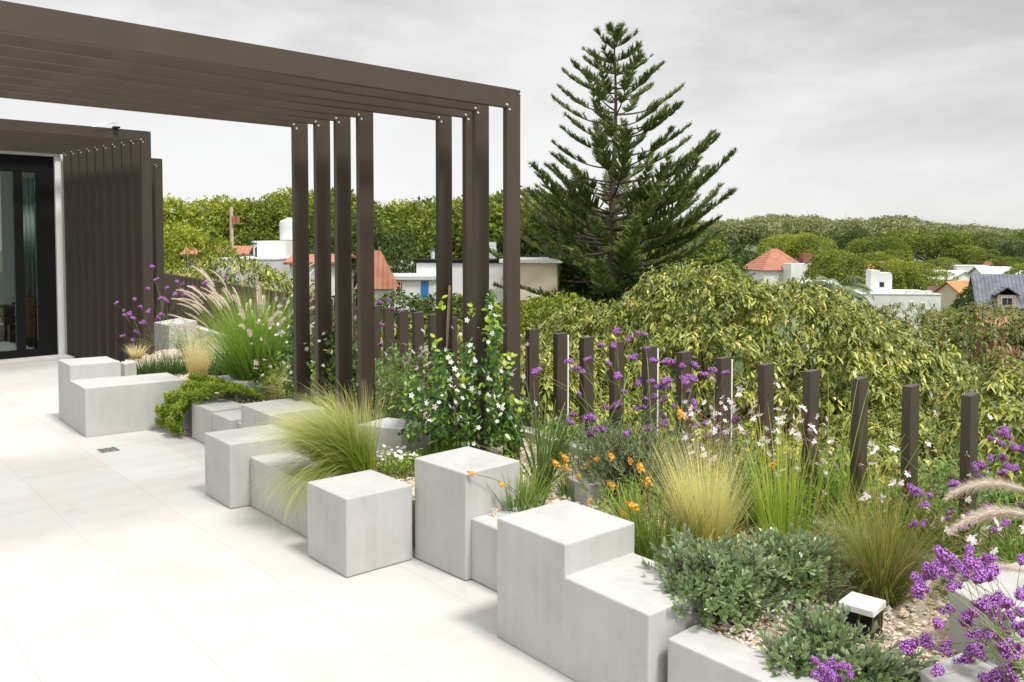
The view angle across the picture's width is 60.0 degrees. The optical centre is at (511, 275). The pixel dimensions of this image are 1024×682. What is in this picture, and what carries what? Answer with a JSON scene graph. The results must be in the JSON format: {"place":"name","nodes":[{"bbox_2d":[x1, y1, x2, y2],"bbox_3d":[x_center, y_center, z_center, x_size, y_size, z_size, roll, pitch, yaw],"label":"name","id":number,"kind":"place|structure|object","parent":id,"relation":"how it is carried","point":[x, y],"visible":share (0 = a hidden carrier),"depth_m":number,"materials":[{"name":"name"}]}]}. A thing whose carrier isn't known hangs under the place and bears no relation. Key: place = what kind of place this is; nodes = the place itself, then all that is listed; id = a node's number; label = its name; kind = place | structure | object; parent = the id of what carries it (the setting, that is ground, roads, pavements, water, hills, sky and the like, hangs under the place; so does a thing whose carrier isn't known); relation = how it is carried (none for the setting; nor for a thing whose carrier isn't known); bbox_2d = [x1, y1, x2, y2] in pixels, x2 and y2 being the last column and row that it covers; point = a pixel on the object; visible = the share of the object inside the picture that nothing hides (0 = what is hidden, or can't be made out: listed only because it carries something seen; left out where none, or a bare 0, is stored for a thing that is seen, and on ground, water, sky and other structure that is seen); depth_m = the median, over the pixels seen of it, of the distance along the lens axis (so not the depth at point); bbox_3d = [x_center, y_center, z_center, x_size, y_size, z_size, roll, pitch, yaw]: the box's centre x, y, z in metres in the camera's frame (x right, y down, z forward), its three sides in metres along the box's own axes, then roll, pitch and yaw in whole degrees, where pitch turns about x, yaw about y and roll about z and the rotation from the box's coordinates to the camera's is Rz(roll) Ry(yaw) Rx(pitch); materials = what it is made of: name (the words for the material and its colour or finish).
{"place":"outdoors","nodes":[
{"label":"outdoors","id":0,"kind":"place"},
{"bbox_2d":[0,356,575,681],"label":"terrace floor","id":1,"kind":"structure","parent":0,"point":[141,556],"depth_m":4.03,"materials":[{"name":"beige ceramic"}]},
{"bbox_2d":[0,118,154,364],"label":"pavilion","id":2,"kind":"structure","parent":1,"relation":"on","point":[93,223],"depth_m":11.27,"materials":[{"name":"wood"}]},
{"bbox_2d":[0,302,15,350],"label":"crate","id":3,"kind":"object","parent":2,"relation":"on","point":[7,330],"visible":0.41,"depth_m":11.91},
{"bbox_2d":[22,177,35,295],"bbox_3d":[-6.686,-0.182,12.309,0.040,2.350,0.260,2,3,44],"label":"curtain","id":4,"kind":"object","parent":2,"relation":"hanging from","point":[29,235],"visible":0.38,"depth_m":12.29,"materials":[{"name":"white fabric"}]},
{"bbox_2d":[0,154,57,359],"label":"door","id":5,"kind":"structure","parent":2,"relation":"in","point":[42,167],"depth_m":11.62,"materials":[{"name":"black metal"}]},
{"bbox_2d":[58,356,184,436],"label":"concrete block","id":6,"kind":"structure","parent":1,"relation":"on","point":[99,396],"depth_m":7.34,"materials":[{"name":"concrete"}]},
{"bbox_2d":[151,158,164,321],"bbox_3d":[-6.210,-0.396,13.477,0.790,2.811,1.548,2,3,44],"label":"slat screen","id":7,"kind":"object","parent":1,"relation":"on","point":[157,214],"visible":0.23,"depth_m":13.72,"materials":[{"name":"wood"}]},
{"bbox_2d":[154,318,196,351],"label":"concrete block","id":8,"kind":"structure","parent":1,"relation":"on","point":[178,321],"depth_m":10.90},
{"bbox_2d":[192,399,240,443],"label":"planter wall","id":9,"kind":"structure","parent":1,"relation":"on","point":[216,415],"depth_m":6.83,"materials":[{"name":"concrete"}]},
{"bbox_2d":[205,425,299,508],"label":"concrete block","id":10,"kind":"structure","parent":1,"relation":"on","point":[227,470],"depth_m":5.31,"materials":[{"name":"concrete"}]},
{"bbox_2d":[0,0,520,459],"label":"pergola","id":11,"kind":"object","parent":1,"relation":"on","point":[47,55],"visible":0.84,"depth_m":5.33,"materials":[{"name":"wood"}]},
{"bbox_2d":[274,275,315,398],"bbox_3d":[-1.571,0.451,6.514,0.389,1.113,0.470,0,3,0],"label":"jasmine","id":12,"kind":"object","parent":11,"relation":"attached to","point":[288,386],"visible":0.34,"depth_m":6.43,"materials":[{"name":"green plant"}]},
{"bbox_2d":[250,450,332,537],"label":"planter wall","id":13,"kind":"structure","parent":1,"relation":"on","point":[301,526],"depth_m":5.03,"materials":[{"name":"concrete"}]},
{"bbox_2d":[307,470,411,576],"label":"concrete block","id":14,"kind":"structure","parent":1,"relation":"on","point":[359,522],"depth_m":4.29,"materials":[{"name":"concrete"}]},
{"bbox_2d":[471,505,535,590],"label":"concrete block","id":15,"kind":"structure","parent":1,"relation":"on","point":[483,549],"depth_m":4.07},
{"bbox_2d":[118,336,962,681],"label":"gravel","id":16,"kind":"structure","parent":1,"relation":"on","point":[884,627],"depth_m":3.16,"materials":[{"name":"gravel"}]},
{"bbox_2d":[114,265,226,360],"bbox_3d":[-3.457,0.417,8.887,1.422,1.093,0.950,2,3,31],"label":"verbena","id":17,"kind":"object","parent":16,"relation":"on","point":[161,314],"visible":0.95,"depth_m":8.83,"materials":[{"name":"purple plant"}]},
{"bbox_2d":[177,323,217,380],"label":"feather grass","id":18,"kind":"object","parent":16,"relation":"on","point":[198,366],"depth_m":8.17,"materials":[{"name":"plant"}]},
{"bbox_2d":[153,372,266,438],"bbox_3d":[-2.442,1.050,7.262,0.758,0.471,0.793,-2,3,-41],"label":"trailing thyme","id":19,"kind":"object","parent":16,"relation":"on","point":[170,414],"visible":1,"depth_m":7.13,"materials":[{"name":"green plant"}]},
{"bbox_2d":[161,263,334,383],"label":"fountain grass","id":20,"kind":"object","parent":16,"relation":"on","point":[242,353],"depth_m":7.43,"materials":[{"name":"plant"}]},
{"bbox_2d":[241,398,324,438],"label":"concrete block","id":21,"kind":"structure","parent":16,"relation":"on","point":[249,411],"depth_m":6.03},
{"bbox_2d":[238,377,392,535],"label":"feather grass","id":22,"kind":"object","parent":16,"relation":"on","point":[341,450],"depth_m":4.80,"materials":[{"name":"green plant"}]},
{"bbox_2d":[306,295,357,413],"bbox_3d":[-1.221,0.542,6.268,0.513,0.980,0.571,0,3,0],"label":"jasmine","id":23,"kind":"object","parent":16,"relation":"on","point":[332,376],"visible":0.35,"depth_m":6.09,"materials":[{"name":"green plant"}]},
{"bbox_2d":[356,417,430,462],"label":"concrete block","id":24,"kind":"structure","parent":16,"relation":"on","point":[391,437],"depth_m":5.34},
{"bbox_2d":[374,444,421,479],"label":"daisies","id":25,"kind":"object","parent":16,"relation":"on","point":[402,462],"visible":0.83,"depth_m":5.01,"materials":[{"name":"green plant"}]},
{"bbox_2d":[352,345,462,447],"bbox_3d":[-0.663,0.818,5.969,1.089,0.683,0.954,2,3,38],"label":"gaura","id":26,"kind":"object","parent":16,"relation":"on","point":[392,414],"visible":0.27,"depth_m":6.04,"materials":[{"name":"green plant"}]},
{"bbox_2d":[383,285,525,451],"bbox_3d":[-0.352,0.607,5.494,0.862,1.171,0.919,0,3,0],"label":"jasmine","id":27,"kind":"object","parent":16,"relation":"on","point":[440,373],"visible":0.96,"depth_m":5.20,"materials":[{"name":"green plant"}]},
{"bbox_2d":[415,446,519,580],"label":"concrete block","id":28,"kind":"structure","parent":16,"relation":"on","point":[453,497],"depth_m":4.25,"materials":[{"name":"concrete"}]},
{"bbox_2d":[467,461,562,512],"bbox_3d":[0.020,1.026,4.318,0.460,0.276,0.460,0,3,0],"label":"bulbine","id":29,"kind":"object","parent":16,"relation":"on","point":[526,500],"visible":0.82,"depth_m":4.24,"materials":[{"name":"green plant"}]},
{"bbox_2d":[464,382,606,494],"bbox_3d":[0.158,0.861,4.611,0.884,0.584,0.827,0,3,0],"label":"flax","id":30,"kind":"object","parent":16,"relation":"on","point":[543,458],"visible":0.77,"depth_m":4.64,"materials":[{"name":"green plant"}]},
{"bbox_2d":[523,409,593,467],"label":"leafy herb","id":31,"kind":"object","parent":16,"relation":"on","point":[565,438],"visible":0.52,"depth_m":5.25,"materials":[{"name":"green plant"}]},
{"bbox_2d":[531,327,712,503],"bbox_3d":[0.656,0.707,4.752,0.881,0.875,0.862,1,3,28],"label":"verbena","id":32,"kind":"object","parent":16,"relation":"on","point":[616,405],"visible":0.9,"depth_m":4.68,"materials":[{"name":"purple plant"}]},
{"bbox_2d":[586,469,665,526],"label":"leafy herb","id":33,"kind":"object","parent":16,"relation":"on","point":[625,492],"visible":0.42,"depth_m":4.09,"materials":[{"name":"green plant"}]},
{"bbox_2d":[567,415,695,503],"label":"lavender","id":34,"kind":"object","parent":16,"relation":"on","point":[621,462],"visible":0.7,"depth_m":4.50,"materials":[{"name":"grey plant"}]},
{"bbox_2d":[600,450,718,567],"bbox_3d":[0.640,0.982,3.785,0.540,0.511,0.718,1,3,19],"label":"bulbine","id":35,"kind":"object","parent":16,"relation":"on","point":[655,533],"visible":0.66,"depth_m":3.67,"materials":[{"name":"green plant"}]},
{"bbox_2d":[635,427,728,503],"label":"lavender","id":36,"kind":"object","parent":16,"relation":"on","point":[664,464],"visible":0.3,"depth_m":4.46,"materials":[{"name":"plant"}]},
{"bbox_2d":[653,362,740,517],"bbox_3d":[0.965,0.786,4.504,0.541,0.738,0.690,0,3,0],"label":"verbena","id":37,"kind":"object","parent":16,"relation":"on","point":[686,382],"visible":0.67,"depth_m":4.51,"materials":[{"name":"purple plant"}]},
{"bbox_2d":[625,406,789,548],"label":"feather grass","id":38,"kind":"object","parent":16,"relation":"on","point":[719,515],"depth_m":3.69,"materials":[{"name":"plant"}]},
{"bbox_2d":[640,522,805,631],"bbox_3d":[0.761,1.059,3.141,0.576,0.325,0.508,0,3,0],"label":"silver shrub","id":39,"kind":"object","parent":16,"relation":"on","point":[724,573],"visible":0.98,"depth_m":3.08,"materials":[{"name":"grey plant"}]},
{"bbox_2d":[655,376,824,533],"bbox_3d":[1.133,0.870,4.335,0.918,0.715,0.965,-1,3,-14],"label":"gaura","id":40,"kind":"object","parent":16,"relation":"on","point":[733,411],"visible":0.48,"depth_m":4.32,"materials":[{"name":"green plant"}]},
{"bbox_2d":[703,441,787,538],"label":"leafy herb","id":41,"kind":"object","parent":16,"relation":"on","point":[748,520],"visible":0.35,"depth_m":4.01,"materials":[{"name":"green plant"}]},
{"bbox_2d":[718,522,862,609],"bbox_3d":[1.058,1.086,3.311,0.538,0.306,0.481,0,3,0],"label":"silver shrub","id":42,"kind":"object","parent":16,"relation":"on","point":[791,556],"visible":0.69,"depth_m":3.25,"materials":[{"name":"grey plant"}]},
{"bbox_2d":[715,406,868,540],"bbox_3d":[1.149,0.871,3.710,0.790,0.638,0.716,0,3,0],"label":"sedge","id":43,"kind":"object","parent":16,"relation":"on","point":[780,522],"visible":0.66,"depth_m":3.70,"materials":[{"name":"plant"}]},
{"bbox_2d":[757,627,826,677],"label":"silver shrub","id":44,"kind":"object","parent":16,"relation":"on","point":[782,657],"visible":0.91,"depth_m":2.72,"materials":[{"name":"grey plant"}]},
{"bbox_2d":[736,404,857,553],"bbox_3d":[1.310,0.882,3.952,0.609,0.652,0.848,0,3,0],"label":"gaura","id":45,"kind":"object","parent":16,"relation":"on","point":[800,437],"visible":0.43,"depth_m":4.03,"materials":[{"name":"green plant"}]},
{"bbox_2d":[753,445,885,517],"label":"leafy herb","id":46,"kind":"object","parent":16,"relation":"on","point":[832,476],"visible":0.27,"depth_m":4.18,"materials":[{"name":"green plant"}]},
{"bbox_2d":[769,599,886,660],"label":"silver shrub","id":47,"kind":"object","parent":16,"relation":"on","point":[825,627],"visible":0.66,"depth_m":2.83,"materials":[{"name":"grey plant"}]},
{"bbox_2d":[810,656,854,681],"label":"verbena","id":48,"kind":"object","parent":16,"relation":"on","point":[824,673],"visible":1,"depth_m":2.52,"materials":[{"name":"purple plant"}]},
{"bbox_2d":[760,430,943,535],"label":"tussock grass","id":49,"kind":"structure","parent":16,"relation":"on","point":[836,504],"depth_m":4.08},
{"bbox_2d":[774,639,939,681],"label":"silver shrub","id":50,"kind":"object","parent":16,"relation":"on","point":[878,665],"visible":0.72,"depth_m":2.66,"materials":[{"name":"grey plant"}]},
{"bbox_2d":[839,591,885,641],"bbox_3d":[1.194,1.163,3.026,0.120,0.112,0.120,2,3,42],"label":"garden lamp","id":51,"kind":"object","parent":16,"relation":"on","point":[865,614],"visible":0.79,"depth_m":2.99,"materials":[{"name":"white metal"}]},
{"bbox_2d":[741,465,1013,646],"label":"tussock grass","id":52,"kind":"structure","parent":16,"relation":"on","point":[881,578],"depth_m":3.23,"materials":[{"name":"plant"}]},
{"bbox_2d":[820,375,938,546],"bbox_3d":[1.499,0.800,3.688,0.346,0.781,0.409,-1,3,-18],"label":"sedge","id":53,"kind":"object","parent":16,"relation":"on","point":[839,495],"visible":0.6,"depth_m":3.73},
{"bbox_2d":[812,410,1022,602],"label":"gaura","id":54,"kind":"object","parent":16,"relation":"on","point":[900,483],"visible":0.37,"depth_m":3.54,"materials":[{"name":"green plant"}]},
{"bbox_2d":[855,463,992,553],"bbox_3d":[1.734,1.019,3.800,0.581,0.436,0.505,0,3,0],"label":"leafy herb","id":55,"kind":"object","parent":16,"relation":"on","point":[928,500],"visible":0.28,"depth_m":3.75,"materials":[{"name":"green plant"}]},
{"bbox_2d":[890,441,1023,526],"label":"leafy herb","id":56,"kind":"object","parent":16,"relation":"on","point":[946,476],"visible":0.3,"depth_m":4.13,"materials":[{"name":"green plant"}]},
{"bbox_2d":[897,544,1023,681],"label":"verbena","id":57,"kind":"object","parent":16,"relation":"on","point":[1007,649],"visible":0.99,"depth_m":2.45,"materials":[{"name":"purple plant"}]},
{"bbox_2d":[920,647,1000,681],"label":"concrete block","id":58,"kind":"structure","parent":16,"relation":"on","point":[970,674],"depth_m":2.61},
{"bbox_2d":[901,488,1023,592],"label":"gaura","id":59,"kind":"object","parent":16,"relation":"on","point":[993,551],"visible":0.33,"depth_m":3.48,"materials":[{"name":"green plant"}]},
{"bbox_2d":[907,425,1023,591],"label":"verbena","id":60,"kind":"object","parent":16,"relation":"on","point":[914,491],"visible":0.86,"depth_m":3.20,"materials":[{"name":"purple plant"}]},
{"bbox_2d":[914,461,1023,616],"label":"fountain grass","id":61,"kind":"object","parent":16,"relation":"on","point":[1001,511],"depth_m":2.79,"materials":[{"name":"plant"}]},
{"bbox_2d":[948,561,1023,681],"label":"concrete block","id":62,"kind":"structure","parent":16,"relation":"on","point":[1009,581],"depth_m":2.85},
{"bbox_2d":[164,273,978,558],"bbox_3d":[-1.843,0.695,9.075,0.172,0.920,16.046,-2,3,-34],"label":"fence","id":63,"kind":"object","parent":1,"relation":"on","point":[910,415],"visible":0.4,"depth_m":5.09,"materials":[{"name":"wood"}]},
{"bbox_2d":[497,500,712,681],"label":"concrete block","id":64,"kind":"structure","parent":1,"relation":"on","point":[580,598],"depth_m":3.27,"materials":[{"name":"concrete"}]},
{"bbox_2d":[668,625,818,681],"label":"planter wall","id":65,"kind":"structure","parent":1,"relation":"on","point":[697,653],"depth_m":2.81,"materials":[{"name":"concrete"}]},
{"bbox_2d":[354,250,399,308],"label":"house","id":66,"kind":"structure","parent":0,"point":[385,281],"depth_m":41.51,"materials":[{"name":"tile"}]},
{"bbox_2d":[0,0,1023,229],"label":"sky","id":67,"kind":"structure","parent":0,"point":[833,109],"materials":[{"name":"white"}]},
{"bbox_2d":[355,244,1022,423],"bbox_3d":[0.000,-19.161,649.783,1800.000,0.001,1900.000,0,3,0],"label":"ground","id":68,"kind":"structure","parent":0,"point":[780,331],"depth_m":81.23,"materials":[{"name":"green plant"}]},
{"bbox_2d":[163,193,227,265],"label":"round tree","id":69,"kind":"object","parent":68,"relation":"on","point":[172,203],"visible":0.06,"depth_m":57.61,"materials":[{"name":"green plant"}]},
{"bbox_2d":[163,220,236,276],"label":"round tree","id":70,"kind":"object","parent":68,"relation":"on","point":[193,237],"visible":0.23,"depth_m":46.09,"materials":[{"name":"green plant"}]},
{"bbox_2d":[163,194,270,267],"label":"round tree","id":71,"kind":"object","parent":68,"relation":"on","point":[212,205],"visible":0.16,"depth_m":59.24,"materials":[{"name":"green plant"}]},
{"bbox_2d":[164,249,333,307],"bbox_3d":[-7.821,3.783,22.630,7.391,8.906,6.899,2,3,34],"label":"leafy tree","id":72,"kind":"object","parent":68,"relation":"on","point":[270,276],"visible":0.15,"depth_m":22.41,"materials":[{"name":"green plant"}]},
{"bbox_2d":[209,241,292,291],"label":"house","id":73,"kind":"structure","parent":68,"relation":"on","point":[275,254],"depth_m":46.25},
{"bbox_2d":[207,192,333,244],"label":"round tree","id":74,"kind":"object","parent":68,"relation":"on","point":[267,209],"visible":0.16,"depth_m":59.34,"materials":[{"name":"green plant"}]},
{"bbox_2d":[264,187,424,294],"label":"round tree","id":75,"kind":"object","parent":68,"relation":"on","point":[385,222],"visible":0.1,"depth_m":58.69,"materials":[{"name":"green plant"}]},
{"bbox_2d":[309,211,422,309],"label":"round tree","id":76,"kind":"object","parent":68,"relation":"on","point":[391,243],"visible":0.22,"depth_m":48.25,"materials":[{"name":"green plant"}]},
{"bbox_2d":[356,286,462,384],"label":"garden bush","id":77,"kind":"object","parent":68,"relation":"on","point":[409,303],"visible":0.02,"depth_m":32.52,"materials":[{"name":"green plant"}]},
{"bbox_2d":[393,273,435,311],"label":"house","id":78,"kind":"structure","parent":68,"relation":"on","point":[423,284],"depth_m":44.03,"materials":[{"name":"white paint"}]},
{"bbox_2d":[356,292,502,396],"bbox_3d":[-2.875,4.110,32.043,6.701,7.406,6.535,1,3,23],"label":"garden bush","id":79,"kind":"object","parent":68,"relation":"on","point":[426,304],"visible":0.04,"depth_m":31.53,"materials":[{"name":"green plant"}]},
{"bbox_2d":[380,195,533,265],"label":"round tree","id":80,"kind":"object","parent":68,"relation":"on","point":[404,216],"visible":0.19,"depth_m":54.43,"materials":[{"name":"green plant"}]},
{"bbox_2d":[414,242,502,404],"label":"house","id":81,"kind":"structure","parent":68,"relation":"on","point":[426,265],"depth_m":47.55,"materials":[{"name":"white paint"}]},
{"bbox_2d":[356,314,576,434],"bbox_3d":[-0.793,4.602,13.063,6.853,8.109,7.078,-2,3,-43],"label":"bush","id":82,"kind":"object","parent":68,"relation":"on","point":[499,342],"visible":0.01,"depth_m":12.57,"materials":[{"name":"green plant"}]},
{"bbox_2d":[499,257,563,333],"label":"house","id":83,"kind":"structure","parent":68,"relation":"on","point":[538,272],"depth_m":43.79,"materials":[{"name":"white"}]},
{"bbox_2d":[460,290,611,370],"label":"garden bush","id":84,"kind":"object","parent":68,"relation":"on","point":[544,305],"visible":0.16,"depth_m":31.21,"materials":[{"name":"green plant"}]},
{"bbox_2d":[435,185,655,273],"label":"round tree","id":85,"kind":"object","parent":68,"relation":"on","point":[496,208],"visible":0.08,"depth_m":52.05,"materials":[{"name":"green plant"}]},
{"bbox_2d":[497,217,607,297],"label":"round tree","id":86,"kind":"object","parent":68,"relation":"on","point":[528,248],"visible":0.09,"depth_m":49.32,"materials":[{"name":"green plant"}]},
{"bbox_2d":[462,337,711,449],"bbox_3d":[0.549,4.768,11.069,4.444,7.966,4.930,0,3,0],"label":"bush","id":87,"kind":"object","parent":68,"relation":"on","point":[546,364],"visible":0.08,"depth_m":10.63,"materials":[{"name":"green plant"}]},
{"bbox_2d":[548,257,664,337],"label":"garden bush","id":88,"kind":"object","parent":68,"relation":"on","point":[572,287],"visible":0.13,"depth_m":44.36,"materials":[{"name":"green plant"}]},
{"bbox_2d":[489,21,750,326],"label":"pine tree","id":89,"kind":"object","parent":68,"relation":"on","point":[652,199],"visible":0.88,"depth_m":43.13,"materials":[{"name":"green plant"}]},
{"bbox_2d":[570,258,731,347],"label":"garden bush","id":90,"kind":"object","parent":68,"relation":"on","point":[635,279],"visible":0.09,"depth_m":44.37,"materials":[{"name":"green plant"}]},
{"bbox_2d":[621,218,738,275],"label":"round tree","id":91,"kind":"object","parent":68,"relation":"on","point":[714,243],"visible":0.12,"depth_m":64.41,"materials":[{"name":"green plant"}]},
{"bbox_2d":[501,258,987,546],"bbox_3d":[3.206,4.135,14.739,9.129,8.879,9.951,0,3,0],"label":"leafy tree","id":92,"kind":"object","parent":68,"relation":"on","point":[737,317],"visible":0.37,"depth_m":12.77,"materials":[{"name":"green plant"}]},
{"bbox_2d":[774,232,837,261],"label":"round tree","id":93,"kind":"object","parent":68,"relation":"on","point":[816,241],"visible":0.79,"depth_m":143.32,"materials":[{"name":"green plant"}]},
{"bbox_2d":[627,411,1021,561],"bbox_3d":[2.655,5.102,9.104,7.172,7.439,7.129,0,3,0],"label":"leafy tree","id":94,"kind":"object","parent":68,"relation":"on","point":[834,449],"visible":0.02,"depth_m":8.78,"materials":[{"name":"green plant"}]},
{"bbox_2d":[804,275,874,362],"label":"palm tree","id":95,"kind":"object","parent":68,"relation":"on","point":[851,286],"visible":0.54,"depth_m":51.38,"materials":[{"name":"green plant"}]},
{"bbox_2d":[801,249,894,288],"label":"round tree","id":96,"kind":"object","parent":68,"relation":"on","point":[829,266],"visible":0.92,"depth_m":94.68,"materials":[{"name":"green plant"}]},
{"bbox_2d":[733,355,1023,564],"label":"leafy tree","id":97,"kind":"object","parent":68,"relation":"on","point":[949,419],"visible":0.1,"depth_m":9.65,"materials":[{"name":"green plant"}]},
{"bbox_2d":[733,298,1023,443],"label":"leafy tree","id":98,"kind":"object","parent":68,"relation":"on","point":[947,326],"visible":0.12,"depth_m":16.76,"materials":[{"name":"green plant"}]},
{"bbox_2d":[845,235,915,261],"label":"round tree","id":99,"kind":"object","parent":68,"relation":"on","point":[900,248],"visible":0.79,"depth_m":148.19,"materials":[{"name":"green plant"}]},
{"bbox_2d":[754,332,1023,505],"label":"leafy tree","id":100,"kind":"object","parent":68,"relation":"on","point":[843,383],"visible":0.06,"depth_m":12.56,"materials":[{"name":"green plant"}]},
{"bbox_2d":[883,258,927,290],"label":"round tree","id":101,"kind":"object","parent":68,"relation":"on","point":[904,281],"visible":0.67,"depth_m":96.77,"materials":[{"name":"green plant"}]},
{"bbox_2d":[894,230,980,263],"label":"round tree","id":102,"kind":"object","parent":68,"relation":"on","point":[937,247],"visible":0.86,"depth_m":157.57,"materials":[{"name":"green plant"}]},
{"bbox_2d":[966,274,1023,374],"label":"house","id":103,"kind":"structure","parent":68,"relation":"on","point":[1007,289],"depth_m":60.96,"materials":[{"name":"grey stone"}]},
{"bbox_2d":[743,249,812,306],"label":"house","id":104,"kind":"structure","parent":0,"point":[771,264],"depth_m":109.60,"materials":[{"name":"ceramic"}]},
{"bbox_2d":[693,213,1022,249],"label":"wood","id":105,"kind":"object","parent":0,"point":[753,231],"visible":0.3,"depth_m":240.90,"materials":[{"name":"green plant"}]},
{"bbox_2d":[830,270,941,348],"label":"house","id":106,"kind":"structure","parent":0,"point":[878,283],"depth_m":73.26,"materials":[{"name":"white"}]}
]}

